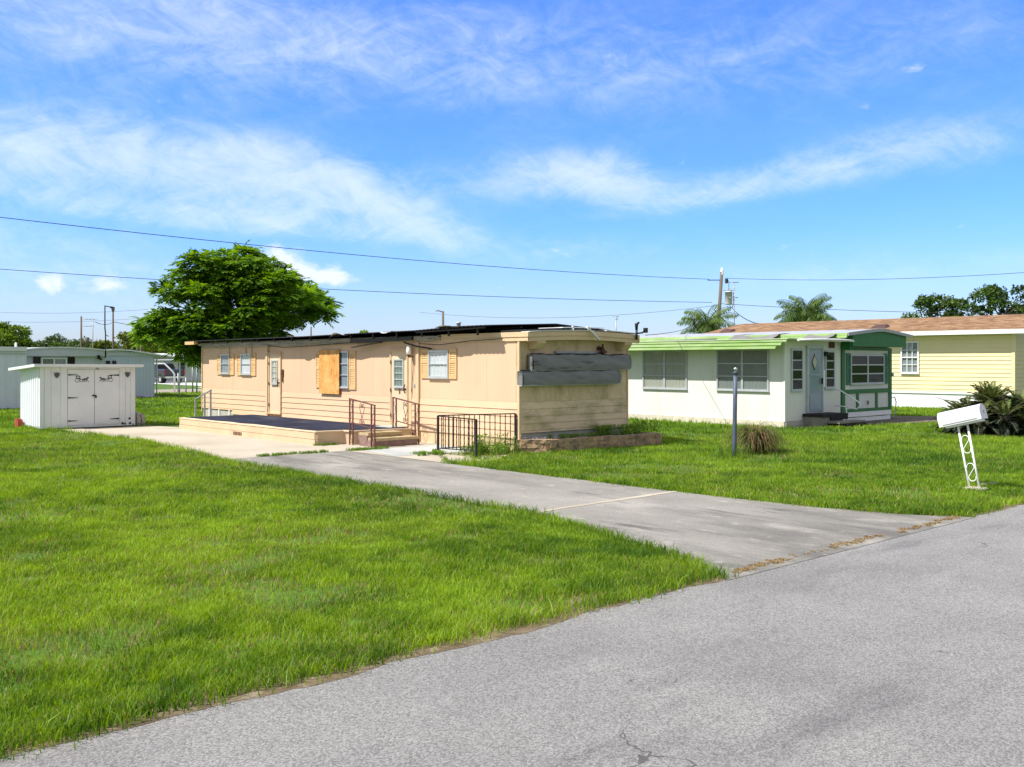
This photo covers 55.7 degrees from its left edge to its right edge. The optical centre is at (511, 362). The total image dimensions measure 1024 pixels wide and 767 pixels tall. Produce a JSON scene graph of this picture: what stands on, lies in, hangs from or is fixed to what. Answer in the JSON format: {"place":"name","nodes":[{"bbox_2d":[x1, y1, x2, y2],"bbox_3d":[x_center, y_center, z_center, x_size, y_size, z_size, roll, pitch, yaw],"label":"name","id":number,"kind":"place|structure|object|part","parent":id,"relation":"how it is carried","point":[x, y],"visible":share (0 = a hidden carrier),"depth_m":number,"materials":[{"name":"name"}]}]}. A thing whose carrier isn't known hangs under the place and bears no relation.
{"place":"outdoors","nodes":[
{"label":"outdoors","id":0,"kind":"place"},
{"bbox_2d":[4,309,147,312],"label":"power line","id":1,"kind":"object","parent":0,"point":[84,312],"visible":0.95,"depth_m":113.31,"materials":[{"name":"black rubber"}]},
{"bbox_2d":[85,319,96,347],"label":"antenna","id":2,"kind":"object","parent":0,"point":[92,329],"visible":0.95,"depth_m":69.95,"materials":[{"name":"silver metal"}]},
{"bbox_2d":[135,395,159,397],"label":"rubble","id":3,"kind":"object","parent":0,"point":[147,397],"visible":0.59,"depth_m":53.72,"materials":[{"name":"grey stone"}]},
{"bbox_2d":[155,353,200,381],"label":"house","id":4,"kind":"structure","parent":0,"point":[188,372],"depth_m":101.88,"materials":[{"name":"white"}]},
{"bbox_2d":[178,362,184,369],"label":"window","id":5,"kind":"structure","parent":4,"relation":"in","point":[182,366],"depth_m":101.60,"materials":[{"name":"glass"}]},
{"bbox_2d":[155,389,200,392],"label":"road","id":6,"kind":"structure","parent":0,"point":[172,390],"depth_m":68.35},
{"bbox_2d":[155,363,174,391],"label":"pipe frame","id":7,"kind":"object","parent":6,"relation":"on","point":[170,369],"visible":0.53,"depth_m":65.09,"materials":[{"name":"white metal"}]},
{"bbox_2d":[177,373,178,391],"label":"post","id":8,"kind":"object","parent":6,"relation":"on","point":[177,382],"visible":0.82,"depth_m":64.32,"materials":[{"name":"white metal"}]},
{"bbox_2d":[155,382,200,385],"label":"driveway","id":9,"kind":"structure","parent":0,"point":[183,383],"depth_m":90.72,"materials":[{"name":"concrete"}]},
{"bbox_2d":[155,363,184,382],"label":"pickup truck","id":10,"kind":"object","parent":9,"relation":"on","point":[164,372],"visible":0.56,"depth_m":91.85,"materials":[{"name":"paint"}]},
{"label":"rear window","id":11,"kind":"part","parent":10,"relation":"part of","materials":[{"name":"black glass"}]},
{"bbox_2d":[56,426,435,458],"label":"patio","id":12,"kind":"structure","parent":0,"point":[232,446],"depth_m":24.05,"materials":[{"name":"concrete"}]},
{"bbox_2d":[349,398,375,446],"bbox_3d":[-3.562,1.434,23.021,0.036,1.133,1.103,0,0,-42],"label":"handrail","id":13,"kind":"object","parent":12,"relation":"on","point":[353,423],"visible":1,"depth_m":23.08,"materials":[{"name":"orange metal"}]},
{"bbox_2d":[392,397,419,444],"bbox_3d":[-2.620,1.434,23.873,0.036,1.133,1.103,0,0,-42],"label":"handrail","id":14,"kind":"object","parent":12,"relation":"on","point":[395,414],"visible":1,"depth_m":23.89,"materials":[{"name":"orange metal"}]},
{"bbox_2d":[358,430,418,446],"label":"porch steps","id":15,"kind":"structure","parent":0,"point":[389,438],"depth_m":23.08,"materials":[{"name":"concrete"}]},
{"bbox_2d":[364,445,463,455],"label":"landing slab","id":16,"kind":"structure","parent":0,"point":[398,451],"depth_m":21.85,"materials":[{"name":"grey concrete"}]},
{"bbox_2d":[0,406,971,433],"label":"grass","id":17,"kind":"structure","parent":0,"point":[699,426],"depth_m":30.36,"materials":[{"name":"green plant"}]},
{"bbox_2d":[0,504,1023,766],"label":"street","id":18,"kind":"structure","parent":0,"point":[902,652],"depth_m":5.89,"materials":[{"name":"grey asphalt"}]},
{"bbox_2d":[0,465,1023,523],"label":"grass","id":19,"kind":"structure","parent":0,"point":[92,495],"depth_m":14.77,"materials":[{"name":"green plant"}]},
{"bbox_2d":[0,381,1023,727],"bbox_3d":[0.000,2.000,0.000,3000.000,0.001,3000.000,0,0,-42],"label":"ground","id":20,"kind":"structure","parent":0,"point":[234,567],"depth_m":9.88,"materials":[{"name":"green plant"}]},
{"bbox_2d":[0,347,26,408],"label":"home","id":21,"kind":"object","parent":20,"relation":"on","point":[10,357],"visible":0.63,"depth_m":41.24,"materials":[{"name":"white metal"}]},
{"bbox_2d":[15,419,22,426],"bbox_3d":[-15.067,1.865,29.608,0.140,0.270,0.340,0,0,-42],"label":"brick stack","id":22,"kind":"object","parent":20,"relation":"on","point":[18,422],"visible":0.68,"depth_m":29.50,"materials":[{"name":"red brick"}]},
{"bbox_2d":[0,321,38,347],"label":"tree","id":23,"kind":"object","parent":20,"relation":"on","point":[8,334],"visible":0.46,"depth_m":73.73,"materials":[{"name":"green plant"}]},
{"bbox_2d":[32,335,67,346],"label":"tree","id":24,"kind":"object","parent":20,"relation":"on","point":[47,341],"visible":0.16,"depth_m":130.77,"materials":[{"name":"green plant"}]},
{"bbox_2d":[15,343,107,364],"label":"mobile home","id":25,"kind":"object","parent":20,"relation":"on","point":[60,355],"visible":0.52,"depth_m":43.72,"materials":[{"name":"white metal"}]},
{"bbox_2d":[41,358,66,363],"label":"window","id":26,"kind":"structure","parent":25,"relation":"in","point":[43,360],"depth_m":43.42,"materials":[{"name":"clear glass"}]},
{"bbox_2d":[104,305,112,357],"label":"mast","id":27,"kind":"object","parent":25,"relation":"attached to","point":[105,306],"visible":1,"depth_m":44.78,"materials":[{"name":"black metal"}]},
{"bbox_2d":[34,333,91,345],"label":"tree","id":28,"kind":"object","parent":20,"relation":"on","point":[62,338],"visible":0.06,"depth_m":156.52,"materials":[{"name":"green plant"}]},
{"bbox_2d":[48,339,91,346],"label":"tree","id":29,"kind":"object","parent":20,"relation":"on","point":[56,344],"visible":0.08,"depth_m":128.84,"materials":[{"name":"green plant"}]},
{"bbox_2d":[8,364,143,428],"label":"shed","id":30,"kind":"structure","parent":20,"relation":"on","point":[76,395],"depth_m":29.36,"materials":[{"name":"white metal"}]},
{"bbox_2d":[68,370,93,425],"bbox_3d":[-13.031,1.065,29.306,0.755,1.680,0.046,0,0,-42],"label":"door","id":31,"kind":"structure","parent":30,"relation":"in","point":[80,382],"depth_m":29.29,"materials":[{"name":"white metal"}]},
{"bbox_2d":[95,369,118,424],"bbox_3d":[-12.460,1.065,29.822,0.725,1.680,0.046,0,0,-42],"label":"door","id":32,"kind":"structure","parent":30,"relation":"in","point":[106,381],"depth_m":29.82,"materials":[{"name":"white wood"}]},
{"bbox_2d":[66,342,86,347],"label":"tree","id":33,"kind":"object","parent":20,"relation":"on","point":[74,345],"visible":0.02,"depth_m":116.12,"materials":[{"name":"green plant"}]},
{"bbox_2d":[80,316,88,346],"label":"utility pole","id":34,"kind":"object","parent":20,"relation":"on","point":[86,340],"visible":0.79,"depth_m":109.93,"materials":[{"name":"brown wood"}]},
{"bbox_2d":[87,339,119,348],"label":"tree","id":35,"kind":"object","parent":20,"relation":"on","point":[99,344],"visible":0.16,"depth_m":112.19,"materials":[{"name":"green plant"}]},
{"bbox_2d":[111,307,114,348],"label":"utility pole","id":36,"kind":"object","parent":20,"relation":"on","point":[113,309],"visible":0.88,"depth_m":94.92,"materials":[{"name":"brown wood"}]},
{"bbox_2d":[111,340,131,349],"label":"tree","id":37,"kind":"object","parent":20,"relation":"on","point":[120,346],"visible":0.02,"depth_m":156.13,"materials":[{"name":"green plant"}]},
{"bbox_2d":[103,331,148,350],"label":"tree","id":38,"kind":"object","parent":20,"relation":"on","point":[124,337],"visible":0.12,"depth_m":118.31,"materials":[{"name":"green plant"}]},
{"bbox_2d":[135,412,144,425],"bbox_3d":[-11.779,1.790,30.654,0.259,0.420,0.277,0,0,-42],"label":"paver stack","id":39,"kind":"object","parent":20,"relation":"on","point":[139,418],"visible":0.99,"depth_m":30.56,"materials":[{"name":"grey concrete"}]},
{"bbox_2d":[105,349,184,396],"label":"mobile home","id":40,"kind":"object","parent":20,"relation":"on","point":[145,380],"visible":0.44,"depth_m":54.10,"materials":[{"name":"blue"}]},
{"bbox_2d":[136,343,168,352],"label":"tree","id":41,"kind":"object","parent":20,"relation":"on","point":[151,351],"visible":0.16,"depth_m":112.19,"materials":[{"name":"green plant"}]},
{"bbox_2d":[196,365,197,392],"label":"post","id":42,"kind":"object","parent":20,"relation":"on","point":[196,380],"visible":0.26,"depth_m":61.93,"materials":[{"name":"white metal"}]},
{"bbox_2d":[126,239,344,373],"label":"tree","id":43,"kind":"object","parent":20,"relation":"on","point":[265,302],"visible":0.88,"depth_m":40.20,"materials":[{"name":"green plant"}]},
{"bbox_2d":[179,414,412,444],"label":"deck","id":44,"kind":"structure","parent":20,"relation":"on","point":[298,430],"depth_m":25.34,"materials":[{"name":"carpet"}]},
{"bbox_2d":[194,389,211,416],"bbox_3d":[-9.611,1.418,30.164,0.050,1.164,1.158,0,0,-42],"label":"handrail","id":45,"kind":"object","parent":44,"relation":"on","point":[205,393],"visible":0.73,"depth_m":30.06,"materials":[{"name":"beige metal"}]},
{"bbox_2d":[0,595,615,759],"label":"grass","id":46,"kind":"structure","parent":20,"relation":"on","point":[197,634],"depth_m":6.78,"materials":[{"name":"green plant"}]},
{"bbox_2d":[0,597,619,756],"bbox_3d":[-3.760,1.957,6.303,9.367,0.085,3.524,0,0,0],"label":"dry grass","id":47,"kind":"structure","parent":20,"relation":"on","point":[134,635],"depth_m":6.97,"materials":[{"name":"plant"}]},
{"bbox_2d":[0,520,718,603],"bbox_3d":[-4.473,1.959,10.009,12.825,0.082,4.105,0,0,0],"label":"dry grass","id":48,"kind":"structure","parent":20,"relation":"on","point":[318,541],"depth_m":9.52,"materials":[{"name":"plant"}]},
{"bbox_2d":[0,516,720,604],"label":"grass","id":49,"kind":"structure","parent":20,"relation":"on","point":[575,539],"depth_m":9.59,"materials":[{"name":"green plant"}]},
{"bbox_2d":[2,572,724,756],"bbox_3d":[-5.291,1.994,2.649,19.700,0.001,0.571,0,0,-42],"label":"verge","id":50,"kind":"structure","parent":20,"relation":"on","point":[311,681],"depth_m":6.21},
{"bbox_2d":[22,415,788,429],"bbox_3d":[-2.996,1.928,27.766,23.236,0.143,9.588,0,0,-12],"label":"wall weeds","id":51,"kind":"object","parent":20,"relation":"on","point":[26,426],"depth_m":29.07,"materials":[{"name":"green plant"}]},
{"bbox_2d":[185,322,647,450],"bbox_3d":[-4.001,0.485,28.584,4.372,3.030,17.056,0,0,-42],"label":"mobile home","id":52,"kind":"object","parent":20,"relation":"on","point":[554,380],"visible":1,"depth_m":23.77,"materials":[{"name":"beige paint"}]},
{"bbox_2d":[220,354,229,373],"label":"window","id":53,"kind":"structure","parent":52,"relation":"in","point":[224,358],"depth_m":32.19,"materials":[{"name":"glass"}]},
{"bbox_2d":[239,354,250,374],"bbox_3d":[-8.541,0.071,31.077,0.067,0.682,0.720,0,0,-42],"label":"window","id":54,"kind":"structure","parent":52,"relation":"in","point":[245,361],"depth_m":31.15,"materials":[{"name":"glass"}]},
{"bbox_2d":[267,352,281,414],"bbox_3d":[-7.269,0.643,29.659,0.120,1.885,0.820,0,0,-42],"label":"door","id":55,"kind":"structure","parent":52,"relation":"in","point":[274,358],"depth_m":29.65,"materials":[{"name":"metal"}]},
{"bbox_2d":[339,351,348,388],"bbox_3d":[-4.944,0.211,27.096,0.067,1.022,1.390,0,0,-42],"label":"window","id":56,"kind":"structure","parent":52,"relation":"in","point":[343,355],"depth_m":26.80,"materials":[{"name":"glass"}]},
{"bbox_2d":[388,349,408,426],"bbox_3d":[-2.905,0.653,24.829,0.120,1.985,0.840,0,0,-42],"label":"door","id":57,"kind":"structure","parent":52,"relation":"in","point":[398,357],"depth_m":24.83,"materials":[{"name":"metal"}]},
{"bbox_2d":[427,350,448,378],"bbox_3d":[-1.800,0.056,23.616,0.067,0.692,0.810,0,0,-42],"label":"window","id":58,"kind":"structure","parent":52,"relation":"in","point":[438,360],"depth_m":23.64,"materials":[{"name":"glass"}]},
{"bbox_2d":[353,444,504,462],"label":"walkway","id":59,"kind":"structure","parent":20,"relation":"on","point":[436,458],"depth_m":20.50,"materials":[{"name":"concrete"}]},
{"bbox_2d":[417,433,516,455],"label":"garden weeds","id":60,"kind":"object","parent":59,"relation":"on","point":[505,448],"visible":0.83,"depth_m":20.87,"materials":[{"name":"green plant"}]},
{"bbox_2d":[437,413,516,456],"bbox_3d":[-0.636,1.564,21.177,1.530,0.872,1.360,0,0,-42],"label":"iron railing","id":61,"kind":"object","parent":59,"relation":"on","point":[475,428],"visible":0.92,"depth_m":21.20,"materials":[{"name":"black metal"}]},
{"bbox_2d":[436,310,443,324],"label":"utility pole","id":62,"kind":"object","parent":20,"relation":"on","point":[442,316],"visible":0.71,"depth_m":94.88,"materials":[{"name":"metal"}]},
{"bbox_2d":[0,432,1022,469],"bbox_3d":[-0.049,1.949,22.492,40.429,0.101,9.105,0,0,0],"label":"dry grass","id":63,"kind":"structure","parent":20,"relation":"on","point":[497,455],"depth_m":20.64,"materials":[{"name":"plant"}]},
{"bbox_2d":[0,431,1023,469],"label":"grass","id":64,"kind":"structure","parent":20,"relation":"on","point":[871,446],"depth_m":20.82,"materials":[{"name":"green plant"}]},
{"bbox_2d":[0,426,1023,760],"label":"grass fringe","id":65,"kind":"object","parent":20,"relation":"on","point":[672,584],"depth_m":7.74,"materials":[{"name":"green plant"}]},
{"bbox_2d":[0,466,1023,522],"bbox_3d":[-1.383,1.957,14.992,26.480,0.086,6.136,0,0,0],"label":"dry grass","id":66,"kind":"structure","parent":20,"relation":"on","point":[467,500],"depth_m":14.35,"materials":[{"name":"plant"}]},
{"bbox_2d":[517,432,661,452],"bbox_3d":[1.759,1.855,22.595,4.084,0.290,0.835,0,0,-36],"label":"planter","id":67,"kind":"object","parent":20,"relation":"on","point":[606,441],"visible":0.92,"depth_m":22.10,"materials":[{"name":"stone"}]},
{"bbox_2d":[547,419,665,442],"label":"planter weeds","id":68,"kind":"object","parent":67,"relation":"on","point":[603,427],"visible":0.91,"depth_m":23.34,"materials":[{"name":"green plant"}]},
{"bbox_2d":[462,429,754,458],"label":"tall weeds","id":69,"kind":"object","parent":20,"relation":"on","point":[479,451],"visible":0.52,"depth_m":20.61,"materials":[{"name":"green plant"}]},
{"bbox_2d":[676,304,738,333],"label":"palm","id":70,"kind":"object","parent":20,"relation":"on","point":[710,323],"visible":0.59,"depth_m":71.97,"materials":[{"name":"green plant"}]},
{"bbox_2d":[708,268,733,328],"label":"utility pole","id":71,"kind":"object","parent":20,"relation":"on","point":[728,301],"visible":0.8,"depth_m":74.89,"materials":[{"name":"brown wood"}]},
{"bbox_2d":[0,217,696,278],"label":"power line","id":72,"kind":"object","parent":71,"relation":"attached to","point":[321,251],"visible":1,"depth_m":52.68,"materials":[{"name":"black rubber"}]},
{"bbox_2d":[1,269,711,302],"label":"power line","id":73,"kind":"object","parent":71,"relation":"attached to","point":[370,291],"visible":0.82,"depth_m":65.80,"materials":[{"name":"black rubber"}]},
{"bbox_2d":[421,305,716,317],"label":"power line","id":74,"kind":"object","parent":71,"relation":"attached to","point":[568,317],"visible":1,"depth_m":83.84,"materials":[{"name":"black rubber"}]},
{"bbox_2d":[721,303,1023,313],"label":"power line","id":75,"kind":"object","parent":71,"relation":"attached to","point":[896,311],"visible":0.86,"depth_m":72.25,"materials":[{"name":"black rubber"}]},
{"bbox_2d":[729,272,1023,279],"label":"power line","id":76,"kind":"object","parent":71,"relation":"attached to","point":[875,279],"visible":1,"depth_m":66.57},
{"bbox_2d":[732,367,737,457],"bbox_3d":[4.616,1.078,20.064,0.123,1.946,0.106,0,0,-42],"label":"lamp post","id":77,"kind":"object","parent":20,"relation":"on","point":[734,428],"visible":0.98,"depth_m":20.03,"materials":[{"name":"silver metal"}]},
{"bbox_2d":[722,420,791,453],"bbox_3d":[5.383,1.626,21.424,1.638,0.750,1.702,0,0,-42],"label":"dead plant","id":78,"kind":"object","parent":20,"relation":"on","point":[758,438],"visible":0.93,"depth_m":21.15,"materials":[{"name":"brown plant"}]},
{"bbox_2d":[628,328,912,427],"bbox_3d":[5.754,0.429,37.553,8.210,3.142,16.385,0,0,-42],"label":"mobile home","id":79,"kind":"object","parent":20,"relation":"on","point":[785,377],"visible":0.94,"depth_m":31.87,"materials":[{"name":"white paint"}]},
{"bbox_2d":[642,351,687,389],"bbox_3d":[5.193,0.271,33.075,0.067,1.322,1.950,0,0,-42],"label":"window","id":80,"kind":"structure","parent":79,"relation":"in","point":[665,370],"depth_m":33.07,"materials":[{"name":"white glass"}]},
{"bbox_2d":[716,349,769,391],"bbox_3d":[7.295,0.256,30.749,0.067,1.332,1.980,0,0,-42],"label":"window","id":81,"kind":"structure","parent":79,"relation":"in","point":[752,365],"depth_m":30.71,"materials":[{"name":"white glass"}]},
{"bbox_2d":[790,349,802,391],"bbox_3d":[8.847,0.246,30.050,0.690,1.332,0.067,0,0,-42],"label":"window","id":82,"kind":"structure","parent":79,"relation":"in","point":[796,354],"depth_m":30.06,"materials":[{"name":"white glass"}]},
{"bbox_2d":[806,346,823,412],"bbox_3d":[9.615,0.530,30.707,0.960,2.100,0.118,0,0,-42],"label":"door","id":83,"kind":"structure","parent":79,"relation":"in","point":[814,354],"depth_m":30.69,"materials":[{"name":"metal"}]},
{"bbox_2d":[824,350,835,388],"bbox_3d":[10.294,0.246,31.358,0.630,1.252,0.067,0,0,-42],"label":"window","id":84,"kind":"structure","parent":79,"relation":"in","point":[829,364],"depth_m":31.37,"materials":[{"name":"white glass"}]},
{"bbox_2d":[851,354,884,384],"bbox_3d":[12.119,0.251,33.007,2.310,1.022,0.067,0,0,-42],"label":"window","id":85,"kind":"structure","parent":79,"relation":"in","point":[865,369],"depth_m":32.98,"materials":[{"name":"white glass"}]},
{"bbox_2d":[774,293,836,322],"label":"palm","id":86,"kind":"object","parent":20,"relation":"on","point":[806,312],"visible":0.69,"depth_m":71.52,"materials":[{"name":"green plant"}]},
{"bbox_2d":[702,314,1023,407],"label":"house","id":87,"kind":"structure","parent":20,"relation":"on","point":[949,358],"depth_m":42.13,"materials":[{"name":"yellow plastic"}]},
{"bbox_2d":[900,341,918,373],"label":"window","id":88,"kind":"structure","parent":87,"relation":"in","point":[905,351],"depth_m":43.04,"materials":[{"name":"white glass"}]},
{"bbox_2d":[900,291,965,317],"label":"tree","id":89,"kind":"object","parent":20,"relation":"on","point":[927,303],"visible":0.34,"depth_m":79.71,"materials":[{"name":"green plant"}]},
{"bbox_2d":[937,403,987,486],"bbox_3d":[7.175,1.408,15.236,0.240,1.439,0.702,0,-11,-42],"label":"mailbox","id":90,"kind":"object","parent":20,"relation":"on","point":[966,416],"visible":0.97,"depth_m":15.22,"materials":[{"name":"white metal"}]},
{"bbox_2d":[978,403,987,418],"bbox_3d":[7.321,0.759,15.078,0.237,0.240,0.028,0,-15,-42],"label":"door","id":91,"kind":"structure","parent":90,"relation":"in","point":[981,408],"depth_m":15.05,"materials":[{"name":"white metal"}]},
{"bbox_2d":[964,486,985,490],"bbox_3d":[7.258,1.974,15.156,0.388,0.052,0.394,0,0,-42],"label":"concrete footing","id":92,"kind":"object","parent":20,"relation":"on","point":[975,487],"visible":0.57,"depth_m":15.08,"materials":[{"name":"concrete"}]},
{"bbox_2d":[928,380,1023,436],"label":"sago palm","id":93,"kind":"object","parent":20,"relation":"on","point":[1005,414],"visible":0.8,"depth_m":26.58,"materials":[{"name":"green plant"}]},
{"bbox_2d":[933,498,1023,516],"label":"verge","id":94,"kind":"structure","parent":20,"relation":"on","point":[1006,507],"depth_m":13.21,"materials":[{"name":"plant"}]},
{"bbox_2d":[948,283,1023,316],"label":"tree","id":95,"kind":"object","parent":20,"relation":"on","point":[994,294],"visible":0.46,"depth_m":78.56,"materials":[{"name":"green plant"}]},
{"bbox_2d":[0,0,1023,345],"label":"sky","id":96,"kind":"structure","parent":0,"point":[816,146],"materials":[{"name":"blue"}]},
{"bbox_2d":[135,391,930,407],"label":"grass","id":97,"kind":"structure","parent":0,"point":[165,396],"depth_m":49.22,"materials":[{"name":"green plant"}]},
{"bbox_2d":[227,451,973,579],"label":"driveway","id":98,"kind":"structure","parent":0,"point":[727,532],"depth_m":12.93,"materials":[{"name":"concrete"}]},
{"bbox_2d":[256,443,455,463],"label":"grass","id":99,"kind":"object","parent":98,"relation":"on","point":[324,451],"visible":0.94,"depth_m":21.18,"materials":[{"name":"green plant"}]},
{"bbox_2d":[541,491,677,511],"bbox_3d":[1.403,1.988,13.885,3.104,0.001,0.140,0,0,-44],"label":"expansion joint","id":100,"kind":"object","parent":98,"relation":"on","point":[610,500],"visible":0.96,"depth_m":13.93,"materials":[{"name":"concrete"}]},
{"bbox_2d":[730,515,959,572],"bbox_3d":[3.914,1.988,10.854,4.987,0.024,0.256,0,0,-42],"label":"dry grass strip","id":101,"kind":"object","parent":98,"relation":"on","point":[762,563],"visible":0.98,"depth_m":10.63,"materials":[{"name":"beige plant"}]},
{"bbox_2d":[645,318,707,335],"bbox_3d":[9.550,-2.380,49.343,0.017,3.457,52.746,0,0,14],"label":"power line","id":102,"kind":"object","parent":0,"point":[674,331],"visible":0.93,"depth_m":32.23,"materials":[{"name":"black rubber"}]},
{"bbox_2d":[723,282,738,325],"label":"antenna","id":103,"kind":"object","parent":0,"point":[734,297],"visible":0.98,"depth_m":59.98,"materials":[{"name":"silver metal"}]},
{"bbox_2d":[793,416,936,427],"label":"side path","id":104,"kind":"structure","parent":0,"point":[905,419],"depth_m":33.15,"materials":[{"name":"concrete"}]},
{"bbox_2d":[803,412,866,426],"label":"entry steps","id":105,"kind":"structure","parent":104,"relation":"on","point":[831,419],"depth_m":30.08,"materials":[{"name":"grey concrete"}]},
{"bbox_2d":[833,389,860,419],"bbox_3d":[10.757,1.429,31.107,0.940,1.142,0.110,0,0,41],"label":"handrail","id":106,"kind":"object","parent":104,"relation":"on","point":[846,407],"visible":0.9,"depth_m":31.09,"materials":[{"name":"white metal"}]}
]}

